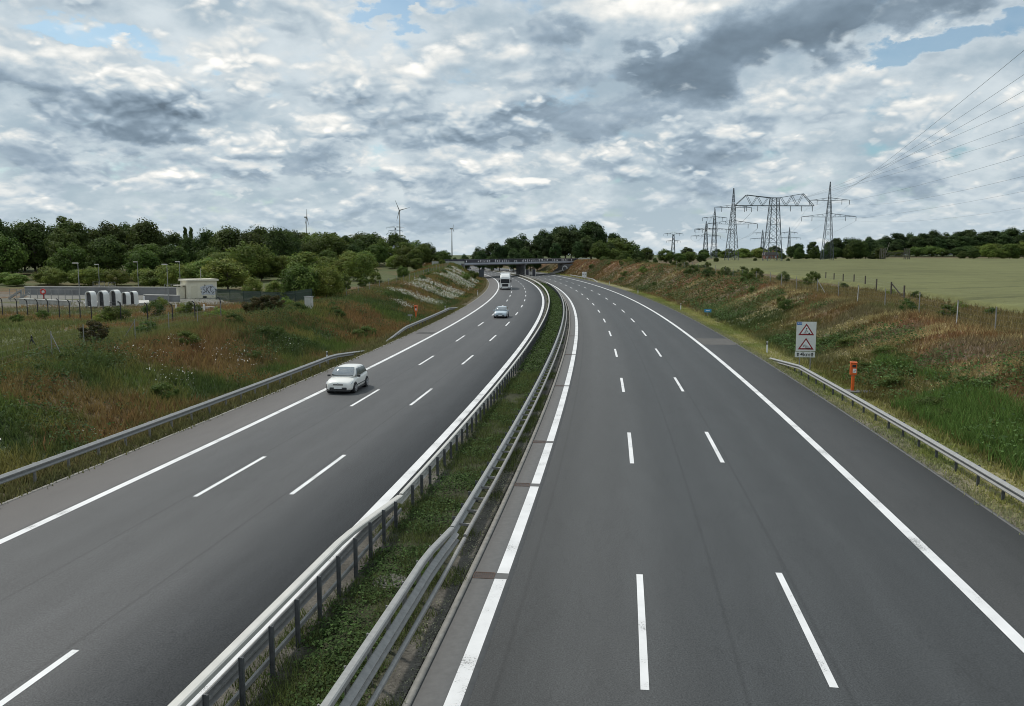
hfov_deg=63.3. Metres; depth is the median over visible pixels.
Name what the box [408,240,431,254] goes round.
tree
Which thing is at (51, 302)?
basin wall
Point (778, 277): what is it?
bush
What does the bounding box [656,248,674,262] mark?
tree
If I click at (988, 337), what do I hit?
bank grass
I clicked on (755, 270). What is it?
bush
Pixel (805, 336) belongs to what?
roadworks sign
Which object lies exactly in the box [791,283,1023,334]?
wire fence
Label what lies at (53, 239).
tree
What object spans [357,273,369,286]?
tree
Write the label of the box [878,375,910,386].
bush
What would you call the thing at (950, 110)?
power line
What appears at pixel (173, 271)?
bush
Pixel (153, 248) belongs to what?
tree
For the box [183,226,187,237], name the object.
poplar tree
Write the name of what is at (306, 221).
wind turbine
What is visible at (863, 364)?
bush
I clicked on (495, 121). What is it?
sky
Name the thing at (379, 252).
tree
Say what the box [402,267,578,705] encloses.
concrete gutter
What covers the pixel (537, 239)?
tree
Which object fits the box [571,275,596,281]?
guardrail
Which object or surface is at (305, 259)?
tree
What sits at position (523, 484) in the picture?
gutter grate
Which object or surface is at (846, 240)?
tree
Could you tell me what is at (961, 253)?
tree
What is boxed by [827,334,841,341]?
bush
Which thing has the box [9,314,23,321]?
bush
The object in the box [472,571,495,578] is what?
gutter grate
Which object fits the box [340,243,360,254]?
tree
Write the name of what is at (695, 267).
bush
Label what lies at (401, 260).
tree
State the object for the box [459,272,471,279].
bush
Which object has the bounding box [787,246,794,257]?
tree
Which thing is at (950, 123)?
power line
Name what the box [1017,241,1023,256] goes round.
tree
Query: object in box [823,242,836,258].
tree
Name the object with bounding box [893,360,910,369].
bush
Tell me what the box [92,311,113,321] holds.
bush
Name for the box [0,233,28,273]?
tree
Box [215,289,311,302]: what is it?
fence
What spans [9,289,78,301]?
railing
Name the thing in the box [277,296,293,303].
bush
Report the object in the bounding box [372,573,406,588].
shaft cover
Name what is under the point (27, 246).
tree
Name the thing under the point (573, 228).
tree
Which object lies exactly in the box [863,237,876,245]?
tree
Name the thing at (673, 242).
electricity pylon
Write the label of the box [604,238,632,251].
tree
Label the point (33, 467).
guardrail
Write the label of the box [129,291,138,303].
pipe arch
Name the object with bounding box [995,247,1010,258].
tree
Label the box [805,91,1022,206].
power line
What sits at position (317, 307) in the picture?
bank grass
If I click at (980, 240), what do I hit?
tree
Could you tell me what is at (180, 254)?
tree
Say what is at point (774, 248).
tree
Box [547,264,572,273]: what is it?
flank wall
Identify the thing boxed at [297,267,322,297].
tree
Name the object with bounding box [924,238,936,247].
tree
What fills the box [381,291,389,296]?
bush
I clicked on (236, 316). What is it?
bush
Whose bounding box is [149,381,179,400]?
bush
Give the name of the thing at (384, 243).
tree
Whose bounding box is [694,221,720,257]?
electricity pylon
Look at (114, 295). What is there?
pipe arch
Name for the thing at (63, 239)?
tree
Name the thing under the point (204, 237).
tree
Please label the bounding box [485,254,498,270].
tree
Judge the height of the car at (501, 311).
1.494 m
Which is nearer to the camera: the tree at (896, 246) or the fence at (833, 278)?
the fence at (833, 278)
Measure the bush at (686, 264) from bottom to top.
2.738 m
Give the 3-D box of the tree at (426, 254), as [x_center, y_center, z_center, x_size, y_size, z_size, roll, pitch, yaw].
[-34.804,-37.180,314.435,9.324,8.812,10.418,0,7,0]
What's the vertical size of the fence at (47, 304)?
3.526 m
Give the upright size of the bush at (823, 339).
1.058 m
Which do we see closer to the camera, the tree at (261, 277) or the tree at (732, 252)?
the tree at (261, 277)
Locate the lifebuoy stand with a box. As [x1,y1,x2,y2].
[40,289,45,298]
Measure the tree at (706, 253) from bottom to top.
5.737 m
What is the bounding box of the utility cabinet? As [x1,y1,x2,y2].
[304,296,313,308]
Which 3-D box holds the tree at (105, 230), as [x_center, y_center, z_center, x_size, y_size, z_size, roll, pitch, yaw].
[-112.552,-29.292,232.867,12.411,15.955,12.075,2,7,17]
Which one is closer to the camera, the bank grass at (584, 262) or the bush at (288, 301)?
the bush at (288, 301)
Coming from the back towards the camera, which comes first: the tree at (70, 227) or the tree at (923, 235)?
the tree at (923, 235)
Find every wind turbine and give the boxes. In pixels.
[304,211,308,232]
[395,201,409,236]
[450,225,453,255]
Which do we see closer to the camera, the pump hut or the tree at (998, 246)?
the pump hut
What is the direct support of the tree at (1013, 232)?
on the ground at (384, 271)
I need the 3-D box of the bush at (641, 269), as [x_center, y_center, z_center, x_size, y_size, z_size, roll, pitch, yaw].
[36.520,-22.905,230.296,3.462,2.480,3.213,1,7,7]
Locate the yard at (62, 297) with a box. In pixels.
[26,294,223,307]
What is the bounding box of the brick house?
[762,250,778,258]
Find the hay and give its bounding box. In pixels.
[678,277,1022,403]
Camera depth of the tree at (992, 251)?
603.28 m
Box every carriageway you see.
[0,268,545,705]
[467,266,1023,705]
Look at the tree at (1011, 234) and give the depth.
792.08 m
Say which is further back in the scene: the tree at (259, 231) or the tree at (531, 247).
the tree at (531, 247)
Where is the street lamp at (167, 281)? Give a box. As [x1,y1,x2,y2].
[161,264,168,301]
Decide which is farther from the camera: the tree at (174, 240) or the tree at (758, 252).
the tree at (758, 252)
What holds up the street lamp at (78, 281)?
on the yard at (62, 297)
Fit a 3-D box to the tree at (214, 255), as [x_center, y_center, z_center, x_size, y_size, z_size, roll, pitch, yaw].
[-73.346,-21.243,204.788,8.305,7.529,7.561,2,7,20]
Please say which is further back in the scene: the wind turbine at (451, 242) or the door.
the wind turbine at (451, 242)
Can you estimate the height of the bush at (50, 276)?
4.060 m
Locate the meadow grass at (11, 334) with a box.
[0,300,249,347]
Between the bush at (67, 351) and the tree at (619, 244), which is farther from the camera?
the tree at (619, 244)
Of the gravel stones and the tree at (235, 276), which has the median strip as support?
the gravel stones
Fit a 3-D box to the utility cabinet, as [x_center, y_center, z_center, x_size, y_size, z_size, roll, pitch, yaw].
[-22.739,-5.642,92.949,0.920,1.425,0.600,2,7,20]
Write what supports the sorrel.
on the ground at (384, 271)
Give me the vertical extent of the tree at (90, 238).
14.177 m
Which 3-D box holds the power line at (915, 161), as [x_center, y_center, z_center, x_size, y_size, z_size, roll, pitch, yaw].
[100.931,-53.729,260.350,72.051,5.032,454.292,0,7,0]
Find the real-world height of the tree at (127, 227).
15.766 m
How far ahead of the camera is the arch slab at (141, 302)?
118.93 m
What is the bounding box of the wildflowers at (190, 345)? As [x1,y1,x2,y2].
[115,336,298,379]
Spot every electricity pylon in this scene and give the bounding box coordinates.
[666,233,680,253]
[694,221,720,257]
[696,210,733,257]
[707,188,757,259]
[734,193,813,260]
[752,230,772,247]
[781,227,800,254]
[801,182,855,259]
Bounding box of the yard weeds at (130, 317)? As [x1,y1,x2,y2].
[3,292,301,322]
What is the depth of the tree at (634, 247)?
433.06 m
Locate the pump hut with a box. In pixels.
[173,269,218,298]
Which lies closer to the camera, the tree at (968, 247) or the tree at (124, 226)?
the tree at (124, 226)
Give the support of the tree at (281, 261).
on the ground at (384, 271)
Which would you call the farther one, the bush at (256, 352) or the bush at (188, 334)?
the bush at (256, 352)
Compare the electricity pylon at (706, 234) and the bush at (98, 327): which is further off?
the electricity pylon at (706, 234)
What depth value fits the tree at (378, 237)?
327.80 m
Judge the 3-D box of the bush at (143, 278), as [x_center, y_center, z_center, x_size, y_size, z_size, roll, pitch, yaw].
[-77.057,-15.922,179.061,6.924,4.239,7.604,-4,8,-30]
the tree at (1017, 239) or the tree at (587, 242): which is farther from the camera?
the tree at (1017, 239)
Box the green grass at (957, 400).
[838,350,1023,475]
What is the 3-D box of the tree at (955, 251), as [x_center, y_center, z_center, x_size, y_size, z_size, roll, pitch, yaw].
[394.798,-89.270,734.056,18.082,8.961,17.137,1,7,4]
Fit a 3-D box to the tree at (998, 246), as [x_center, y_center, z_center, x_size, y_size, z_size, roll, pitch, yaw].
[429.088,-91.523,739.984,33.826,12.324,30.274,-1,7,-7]
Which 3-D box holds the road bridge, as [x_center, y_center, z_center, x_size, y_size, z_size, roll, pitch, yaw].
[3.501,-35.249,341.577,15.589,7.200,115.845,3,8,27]
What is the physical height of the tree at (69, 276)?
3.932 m
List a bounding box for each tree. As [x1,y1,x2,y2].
[0,219,25,264]
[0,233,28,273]
[0,272,14,283]
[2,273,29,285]
[11,217,50,273]
[12,220,32,270]
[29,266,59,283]
[34,222,57,264]
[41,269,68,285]
[43,216,91,260]
[43,242,88,274]
[45,227,79,272]
[45,231,82,259]
[65,269,86,284]
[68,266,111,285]
[84,226,95,240]
[84,234,127,270]
[86,220,130,270]
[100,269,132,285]
[118,222,134,265]
[120,247,164,276]
[121,243,163,267]
[122,222,162,262]
[124,217,168,258]
[130,268,151,282]
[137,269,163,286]
[146,265,179,286]
[155,243,190,265]
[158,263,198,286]
[165,230,187,258]
[170,234,201,263]
[181,260,198,278]
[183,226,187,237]
[186,227,224,262]
[188,227,192,237]
[189,257,228,287]
[196,247,222,261]
[199,258,252,290]
[202,252,229,261]
[203,224,242,255]
[223,241,276,278]
[230,229,266,248]
[240,277,263,298]
[248,224,270,240]
[254,250,273,279]
[260,226,300,257]
[264,280,284,299]
[269,255,291,277]
[273,228,302,255]
[277,261,321,299]
[285,251,329,270]
[290,229,304,240]
[297,232,321,242]
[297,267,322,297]
[299,232,317,239]
[299,242,318,256]
[306,233,332,250]
[311,264,347,297]
[313,232,352,257]
[314,256,336,271]
[317,248,339,260]
[333,256,354,273]
[337,250,357,258]
[339,235,355,257]
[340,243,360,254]
[341,273,351,289]
[342,252,379,280]
[346,231,367,240]
[354,234,385,261]
[357,250,376,267]
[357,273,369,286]
[360,234,396,258]
[361,232,385,241]
[364,242,389,263]
[369,271,381,284]
[385,232,409,258]
[385,254,396,268]
[392,255,410,270]
[394,242,415,255]
[395,245,413,255]
[396,266,409,277]
[406,249,423,262]
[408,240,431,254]
[410,258,422,269]
[412,244,431,263]
[424,242,438,262]
[433,250,448,260]
[442,250,451,258]
[470,246,485,268]
[475,251,487,268]
[485,242,498,269]
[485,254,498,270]
[491,245,507,270]
[503,237,520,257]
[506,248,521,271]
[513,233,529,258]
[518,248,532,269]
[521,239,539,270]
[532,228,550,256]
[532,250,543,270]
[540,233,553,257]
[549,243,561,258]
[551,226,564,254]
[552,226,579,257]
[564,225,577,257]
[570,230,580,257]
[572,241,584,257]
[576,224,595,251]
[578,220,605,258]
[579,235,594,257]
[588,226,608,256]
[588,240,611,258]
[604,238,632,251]
[606,232,620,241]
[607,241,616,258]
[609,248,622,259]
[621,251,631,258]
[624,240,640,256]
[630,250,644,260]
[641,247,653,259]
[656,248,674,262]
[673,253,686,261]
[681,247,693,253]
[683,252,695,262]
[696,254,706,261]
[700,252,709,257]
[710,249,720,256]
[718,251,731,257]
[721,249,733,256]
[733,248,753,257]
[750,248,767,257]
[769,245,783,252]
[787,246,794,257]
[793,246,804,258]
[794,243,804,252]
[806,242,819,254]
[808,247,821,258]
[821,249,827,258]
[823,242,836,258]
[831,238,843,258]
[831,247,843,258]
[840,237,851,248]
[842,244,853,258]
[847,239,866,258]
[854,239,869,258]
[861,241,871,258]
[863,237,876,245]
[871,238,888,251]
[873,244,888,251]
[873,247,889,258]
[878,235,892,246]
[887,232,908,255]
[888,241,903,255]
[890,239,907,251]
[890,250,905,256]
[904,232,918,244]
[905,247,928,256]
[906,236,926,248]
[917,233,930,245]
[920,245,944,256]
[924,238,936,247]
[926,229,941,238]
[928,237,948,248]
[938,232,949,241]
[939,249,949,256]
[945,234,967,255]
[948,247,967,255]
[951,231,963,248]
[957,251,966,258]
[960,229,978,238]
[961,236,972,246]
[961,245,974,256]
[966,247,980,258]
[971,235,990,245]
[976,231,989,245]
[979,243,1001,257]
[983,234,996,245]
[987,230,1000,236]
[987,243,1008,254]
[992,231,1015,244]
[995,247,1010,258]
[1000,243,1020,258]
[1001,229,1022,238]
[1006,227,1021,236]
[1012,236,1023,243]
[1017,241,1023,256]
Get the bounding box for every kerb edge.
[0,278,488,505]
[573,277,1023,534]
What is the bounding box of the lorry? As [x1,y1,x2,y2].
[499,272,509,289]
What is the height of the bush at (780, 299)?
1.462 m
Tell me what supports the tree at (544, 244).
on the ground at (384, 271)
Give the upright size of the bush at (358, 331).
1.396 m
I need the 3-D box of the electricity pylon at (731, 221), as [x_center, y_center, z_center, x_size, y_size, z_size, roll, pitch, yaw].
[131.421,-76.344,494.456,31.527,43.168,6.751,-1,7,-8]
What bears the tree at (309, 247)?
on the ground at (384, 271)
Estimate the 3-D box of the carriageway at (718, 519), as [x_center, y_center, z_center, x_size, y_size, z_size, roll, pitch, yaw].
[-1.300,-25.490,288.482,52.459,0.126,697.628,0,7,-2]
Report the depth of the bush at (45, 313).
91.13 m
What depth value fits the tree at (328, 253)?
268.25 m
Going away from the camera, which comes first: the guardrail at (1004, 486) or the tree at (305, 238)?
the guardrail at (1004, 486)
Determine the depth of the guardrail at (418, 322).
100.37 m
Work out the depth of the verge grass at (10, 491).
40.55 m
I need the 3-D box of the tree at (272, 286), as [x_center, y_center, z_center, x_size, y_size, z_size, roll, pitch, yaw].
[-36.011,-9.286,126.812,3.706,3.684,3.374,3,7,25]
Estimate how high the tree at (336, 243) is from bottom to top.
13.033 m
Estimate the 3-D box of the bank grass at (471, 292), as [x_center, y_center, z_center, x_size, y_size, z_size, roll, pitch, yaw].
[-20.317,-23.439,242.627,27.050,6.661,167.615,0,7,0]
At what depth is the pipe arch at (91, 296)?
110.56 m
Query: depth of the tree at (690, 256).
439.53 m
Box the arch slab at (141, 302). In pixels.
[83,300,148,306]
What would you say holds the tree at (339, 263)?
on the ground at (384, 271)
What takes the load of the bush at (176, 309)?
on the ground at (384, 271)
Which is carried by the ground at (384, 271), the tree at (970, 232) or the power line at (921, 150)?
the tree at (970, 232)
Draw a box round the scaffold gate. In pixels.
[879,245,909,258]
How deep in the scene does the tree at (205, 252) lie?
213.09 m
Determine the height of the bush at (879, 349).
1.265 m
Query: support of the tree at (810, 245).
on the ground at (384, 271)
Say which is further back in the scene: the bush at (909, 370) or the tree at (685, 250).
the tree at (685, 250)
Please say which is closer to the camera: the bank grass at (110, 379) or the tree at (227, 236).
the bank grass at (110, 379)
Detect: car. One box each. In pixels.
[326,364,368,392]
[493,306,508,317]
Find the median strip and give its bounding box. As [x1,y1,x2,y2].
[212,268,568,705]
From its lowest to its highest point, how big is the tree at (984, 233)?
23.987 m
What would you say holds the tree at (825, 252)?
on the ground at (384, 271)
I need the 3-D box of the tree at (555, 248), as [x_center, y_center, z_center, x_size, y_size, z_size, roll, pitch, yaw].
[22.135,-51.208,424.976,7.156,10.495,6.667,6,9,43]
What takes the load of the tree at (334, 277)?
on the ground at (384, 271)
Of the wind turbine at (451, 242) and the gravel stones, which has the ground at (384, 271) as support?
the wind turbine at (451, 242)
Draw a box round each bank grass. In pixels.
[0,313,370,487]
[136,277,470,345]
[373,262,486,298]
[540,259,657,278]
[579,259,893,325]
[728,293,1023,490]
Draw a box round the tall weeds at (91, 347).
[0,279,462,454]
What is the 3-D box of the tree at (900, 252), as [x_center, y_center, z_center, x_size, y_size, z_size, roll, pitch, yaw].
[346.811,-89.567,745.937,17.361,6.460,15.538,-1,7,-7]
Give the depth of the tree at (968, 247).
742.18 m
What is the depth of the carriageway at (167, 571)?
27.25 m
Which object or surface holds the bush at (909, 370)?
on the ground at (384, 271)
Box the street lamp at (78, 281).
[72,263,80,301]
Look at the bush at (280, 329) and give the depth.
72.33 m
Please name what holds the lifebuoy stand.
on the yard at (62, 297)
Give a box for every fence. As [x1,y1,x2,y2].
[0,297,220,320]
[2,303,220,359]
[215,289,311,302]
[346,262,447,294]
[677,262,1021,329]
[825,272,904,297]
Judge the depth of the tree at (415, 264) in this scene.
264.97 m
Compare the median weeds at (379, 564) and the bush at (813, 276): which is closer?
the median weeds at (379, 564)
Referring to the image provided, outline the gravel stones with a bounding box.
[369,410,541,705]
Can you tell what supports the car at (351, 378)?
on the carriageway at (167, 571)
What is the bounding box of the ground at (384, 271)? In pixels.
[0,255,1023,705]
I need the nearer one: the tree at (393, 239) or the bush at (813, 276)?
the bush at (813, 276)
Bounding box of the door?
[191,286,197,298]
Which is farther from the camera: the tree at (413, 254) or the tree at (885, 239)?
the tree at (885, 239)
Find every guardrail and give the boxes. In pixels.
[0,351,363,483]
[168,495,402,705]
[317,527,465,705]
[386,307,457,340]
[398,271,549,505]
[450,271,566,536]
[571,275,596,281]
[769,357,1023,502]
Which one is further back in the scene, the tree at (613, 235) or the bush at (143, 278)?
the tree at (613, 235)
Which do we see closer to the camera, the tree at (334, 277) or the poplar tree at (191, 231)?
the tree at (334, 277)
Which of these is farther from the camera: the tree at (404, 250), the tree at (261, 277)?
the tree at (404, 250)
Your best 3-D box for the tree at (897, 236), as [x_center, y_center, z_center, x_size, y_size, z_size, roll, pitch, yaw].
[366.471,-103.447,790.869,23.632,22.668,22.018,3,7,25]
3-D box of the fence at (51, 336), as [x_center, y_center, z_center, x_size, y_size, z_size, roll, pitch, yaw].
[-27.998,-1.508,59.764,1.647,2.105,36.125,0,7,0]
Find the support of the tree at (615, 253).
on the ground at (384, 271)
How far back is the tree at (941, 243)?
751.84 m
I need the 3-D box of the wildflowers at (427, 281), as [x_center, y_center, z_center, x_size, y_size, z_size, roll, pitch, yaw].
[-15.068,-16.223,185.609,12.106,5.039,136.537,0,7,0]
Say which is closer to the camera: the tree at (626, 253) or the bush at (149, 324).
the bush at (149, 324)
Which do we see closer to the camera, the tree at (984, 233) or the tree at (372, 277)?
the tree at (372, 277)
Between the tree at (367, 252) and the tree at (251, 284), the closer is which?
the tree at (251, 284)
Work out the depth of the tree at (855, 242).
577.04 m
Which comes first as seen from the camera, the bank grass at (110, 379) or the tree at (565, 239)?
the bank grass at (110, 379)
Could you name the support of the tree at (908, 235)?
on the ground at (384, 271)
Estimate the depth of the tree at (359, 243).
306.87 m
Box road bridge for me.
[432,258,589,275]
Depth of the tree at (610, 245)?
417.49 m
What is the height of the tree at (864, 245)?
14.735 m
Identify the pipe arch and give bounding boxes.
[85,291,96,305]
[97,290,109,305]
[109,290,121,304]
[121,292,130,304]
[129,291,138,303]
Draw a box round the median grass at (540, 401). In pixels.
[215,369,556,705]
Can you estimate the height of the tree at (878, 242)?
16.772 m
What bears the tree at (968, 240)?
on the ground at (384, 271)
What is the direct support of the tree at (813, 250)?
on the ground at (384, 271)
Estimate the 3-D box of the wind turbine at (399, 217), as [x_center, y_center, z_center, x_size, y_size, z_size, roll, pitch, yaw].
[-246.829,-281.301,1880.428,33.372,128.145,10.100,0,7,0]
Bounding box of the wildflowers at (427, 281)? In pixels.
[389,266,479,307]
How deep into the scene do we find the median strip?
21.01 m
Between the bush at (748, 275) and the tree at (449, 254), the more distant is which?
the tree at (449, 254)
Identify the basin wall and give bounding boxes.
[18,298,71,305]
[24,286,176,294]
[143,294,180,301]
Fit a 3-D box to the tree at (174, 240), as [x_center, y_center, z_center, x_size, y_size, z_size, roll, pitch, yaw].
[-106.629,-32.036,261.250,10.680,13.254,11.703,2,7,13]
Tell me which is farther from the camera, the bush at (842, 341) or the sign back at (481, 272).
the sign back at (481, 272)
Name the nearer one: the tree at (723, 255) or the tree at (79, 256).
the tree at (79, 256)
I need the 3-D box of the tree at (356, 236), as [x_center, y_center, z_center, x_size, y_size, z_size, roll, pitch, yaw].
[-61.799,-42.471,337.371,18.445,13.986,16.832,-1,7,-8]
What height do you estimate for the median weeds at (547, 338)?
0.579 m
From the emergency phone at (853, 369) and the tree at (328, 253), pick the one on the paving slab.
the emergency phone at (853, 369)
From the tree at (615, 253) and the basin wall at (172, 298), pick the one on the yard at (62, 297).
the basin wall at (172, 298)
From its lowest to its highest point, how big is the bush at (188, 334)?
1.471 m
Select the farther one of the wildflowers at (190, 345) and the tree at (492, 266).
the tree at (492, 266)
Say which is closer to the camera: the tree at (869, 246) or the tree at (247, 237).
the tree at (247, 237)
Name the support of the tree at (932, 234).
on the ground at (384, 271)
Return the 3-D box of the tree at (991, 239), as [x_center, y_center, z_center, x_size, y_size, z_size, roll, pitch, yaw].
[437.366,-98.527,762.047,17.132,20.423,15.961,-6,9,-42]
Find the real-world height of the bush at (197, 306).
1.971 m
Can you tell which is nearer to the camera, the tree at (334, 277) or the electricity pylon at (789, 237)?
the tree at (334, 277)
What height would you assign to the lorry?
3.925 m
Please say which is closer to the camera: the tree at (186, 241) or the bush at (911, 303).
the bush at (911, 303)
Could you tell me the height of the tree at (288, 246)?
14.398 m
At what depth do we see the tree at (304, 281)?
109.17 m
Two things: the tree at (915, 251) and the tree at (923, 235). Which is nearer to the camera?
the tree at (915, 251)
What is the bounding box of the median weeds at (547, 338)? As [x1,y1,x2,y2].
[512,282,568,371]
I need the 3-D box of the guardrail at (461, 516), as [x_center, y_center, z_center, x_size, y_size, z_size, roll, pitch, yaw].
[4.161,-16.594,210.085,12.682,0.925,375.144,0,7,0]
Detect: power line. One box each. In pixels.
[747,135,1021,209]
[766,123,1021,207]
[776,106,1022,206]
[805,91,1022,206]
[816,156,1020,204]
[835,75,1022,195]
[837,50,1023,197]
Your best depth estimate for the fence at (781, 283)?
80.00 m
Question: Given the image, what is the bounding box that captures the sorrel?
[0,281,460,450]
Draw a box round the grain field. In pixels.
[696,258,1023,312]
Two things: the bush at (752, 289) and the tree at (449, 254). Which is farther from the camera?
the tree at (449, 254)
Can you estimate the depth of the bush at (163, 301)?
112.88 m
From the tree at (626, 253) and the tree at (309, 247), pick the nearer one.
the tree at (309, 247)
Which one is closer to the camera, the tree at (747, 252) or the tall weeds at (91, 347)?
the tall weeds at (91, 347)
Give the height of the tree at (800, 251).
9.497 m
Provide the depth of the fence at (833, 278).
110.27 m
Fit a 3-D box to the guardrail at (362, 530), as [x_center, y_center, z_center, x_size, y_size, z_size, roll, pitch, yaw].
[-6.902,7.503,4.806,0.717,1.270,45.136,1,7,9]
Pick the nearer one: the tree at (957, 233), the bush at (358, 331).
the bush at (358, 331)
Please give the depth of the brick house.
595.90 m
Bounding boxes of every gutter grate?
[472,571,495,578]
[514,483,530,486]
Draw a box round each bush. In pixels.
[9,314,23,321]
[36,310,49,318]
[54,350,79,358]
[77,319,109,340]
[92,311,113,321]
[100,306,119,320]
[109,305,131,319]
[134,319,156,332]
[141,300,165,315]
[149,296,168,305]
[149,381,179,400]
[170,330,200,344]
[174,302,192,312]
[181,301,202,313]
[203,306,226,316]
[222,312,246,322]
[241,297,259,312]
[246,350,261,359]
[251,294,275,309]
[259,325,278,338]
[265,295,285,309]
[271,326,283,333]
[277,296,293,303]
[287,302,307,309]
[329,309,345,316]
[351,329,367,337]
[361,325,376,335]
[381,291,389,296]
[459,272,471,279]
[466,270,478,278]
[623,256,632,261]
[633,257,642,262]
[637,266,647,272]
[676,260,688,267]
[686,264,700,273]
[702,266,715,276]
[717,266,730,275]
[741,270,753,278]
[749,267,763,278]
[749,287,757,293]
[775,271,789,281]
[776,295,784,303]
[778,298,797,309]
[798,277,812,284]
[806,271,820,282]
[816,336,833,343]
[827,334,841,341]
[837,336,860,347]
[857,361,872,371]
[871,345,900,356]
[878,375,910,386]
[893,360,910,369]
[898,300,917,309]
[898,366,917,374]
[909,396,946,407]
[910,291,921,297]
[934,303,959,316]
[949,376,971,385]
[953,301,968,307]
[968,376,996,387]
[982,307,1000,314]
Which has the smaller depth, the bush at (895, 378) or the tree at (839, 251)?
the bush at (895, 378)
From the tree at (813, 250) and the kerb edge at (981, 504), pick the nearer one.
the kerb edge at (981, 504)
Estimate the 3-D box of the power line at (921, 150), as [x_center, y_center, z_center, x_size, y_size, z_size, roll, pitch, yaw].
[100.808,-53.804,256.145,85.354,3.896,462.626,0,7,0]
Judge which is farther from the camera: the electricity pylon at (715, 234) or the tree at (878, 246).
the electricity pylon at (715, 234)
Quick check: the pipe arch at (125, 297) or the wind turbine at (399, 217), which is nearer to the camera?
the pipe arch at (125, 297)
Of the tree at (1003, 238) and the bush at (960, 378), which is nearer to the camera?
the bush at (960, 378)
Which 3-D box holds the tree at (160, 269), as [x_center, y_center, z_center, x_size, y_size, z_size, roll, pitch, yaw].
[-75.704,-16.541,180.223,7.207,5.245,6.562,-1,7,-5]
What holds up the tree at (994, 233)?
on the ground at (384, 271)
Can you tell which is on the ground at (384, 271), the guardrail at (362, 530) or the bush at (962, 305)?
the bush at (962, 305)
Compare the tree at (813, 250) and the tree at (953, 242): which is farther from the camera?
the tree at (953, 242)
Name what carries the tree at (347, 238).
on the ground at (384, 271)
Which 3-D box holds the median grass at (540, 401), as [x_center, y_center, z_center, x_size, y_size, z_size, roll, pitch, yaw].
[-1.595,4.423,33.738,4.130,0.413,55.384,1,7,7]
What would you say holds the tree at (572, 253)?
on the ground at (384, 271)
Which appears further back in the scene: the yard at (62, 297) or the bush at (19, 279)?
the bush at (19, 279)
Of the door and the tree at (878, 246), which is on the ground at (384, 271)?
the tree at (878, 246)
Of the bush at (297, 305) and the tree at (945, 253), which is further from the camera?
the tree at (945, 253)
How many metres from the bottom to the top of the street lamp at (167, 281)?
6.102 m
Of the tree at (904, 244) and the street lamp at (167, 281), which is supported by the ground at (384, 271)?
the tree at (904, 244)
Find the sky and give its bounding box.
[0,0,1023,254]
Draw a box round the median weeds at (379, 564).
[267,368,538,705]
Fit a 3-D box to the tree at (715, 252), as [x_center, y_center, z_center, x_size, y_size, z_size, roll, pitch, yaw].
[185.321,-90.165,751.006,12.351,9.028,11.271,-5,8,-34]
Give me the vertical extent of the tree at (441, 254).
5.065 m
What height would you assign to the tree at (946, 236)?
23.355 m
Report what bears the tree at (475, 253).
on the ground at (384, 271)
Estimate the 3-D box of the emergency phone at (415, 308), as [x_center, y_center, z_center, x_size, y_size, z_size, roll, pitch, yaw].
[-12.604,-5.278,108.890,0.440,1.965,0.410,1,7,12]
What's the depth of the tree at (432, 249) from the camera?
332.14 m
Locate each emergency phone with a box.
[414,305,417,316]
[850,361,857,390]
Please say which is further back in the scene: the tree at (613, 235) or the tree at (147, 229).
the tree at (613, 235)
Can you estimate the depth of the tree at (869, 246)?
589.96 m
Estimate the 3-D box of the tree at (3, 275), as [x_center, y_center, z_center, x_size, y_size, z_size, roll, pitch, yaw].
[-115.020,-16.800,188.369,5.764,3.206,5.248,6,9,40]
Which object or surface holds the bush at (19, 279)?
on the ground at (384, 271)
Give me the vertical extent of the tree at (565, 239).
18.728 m
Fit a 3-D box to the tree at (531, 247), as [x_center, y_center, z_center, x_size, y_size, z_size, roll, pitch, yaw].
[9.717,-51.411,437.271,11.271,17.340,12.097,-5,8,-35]
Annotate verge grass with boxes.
[0,304,465,503]
[625,290,1023,534]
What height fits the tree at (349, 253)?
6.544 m
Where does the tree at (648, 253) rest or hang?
on the ground at (384, 271)
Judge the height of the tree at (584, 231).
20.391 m
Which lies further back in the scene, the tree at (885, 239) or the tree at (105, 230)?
the tree at (885, 239)
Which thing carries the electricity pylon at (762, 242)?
on the ground at (384, 271)
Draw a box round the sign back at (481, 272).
[479,269,483,276]
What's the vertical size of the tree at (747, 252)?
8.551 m
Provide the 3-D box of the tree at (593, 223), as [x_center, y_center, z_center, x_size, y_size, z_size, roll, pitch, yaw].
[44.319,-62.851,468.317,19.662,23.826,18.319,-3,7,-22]
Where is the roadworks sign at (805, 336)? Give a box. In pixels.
[795,322,816,371]
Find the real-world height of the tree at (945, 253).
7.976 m
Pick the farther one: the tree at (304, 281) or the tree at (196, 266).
the tree at (196, 266)
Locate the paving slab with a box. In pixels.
[845,389,874,392]

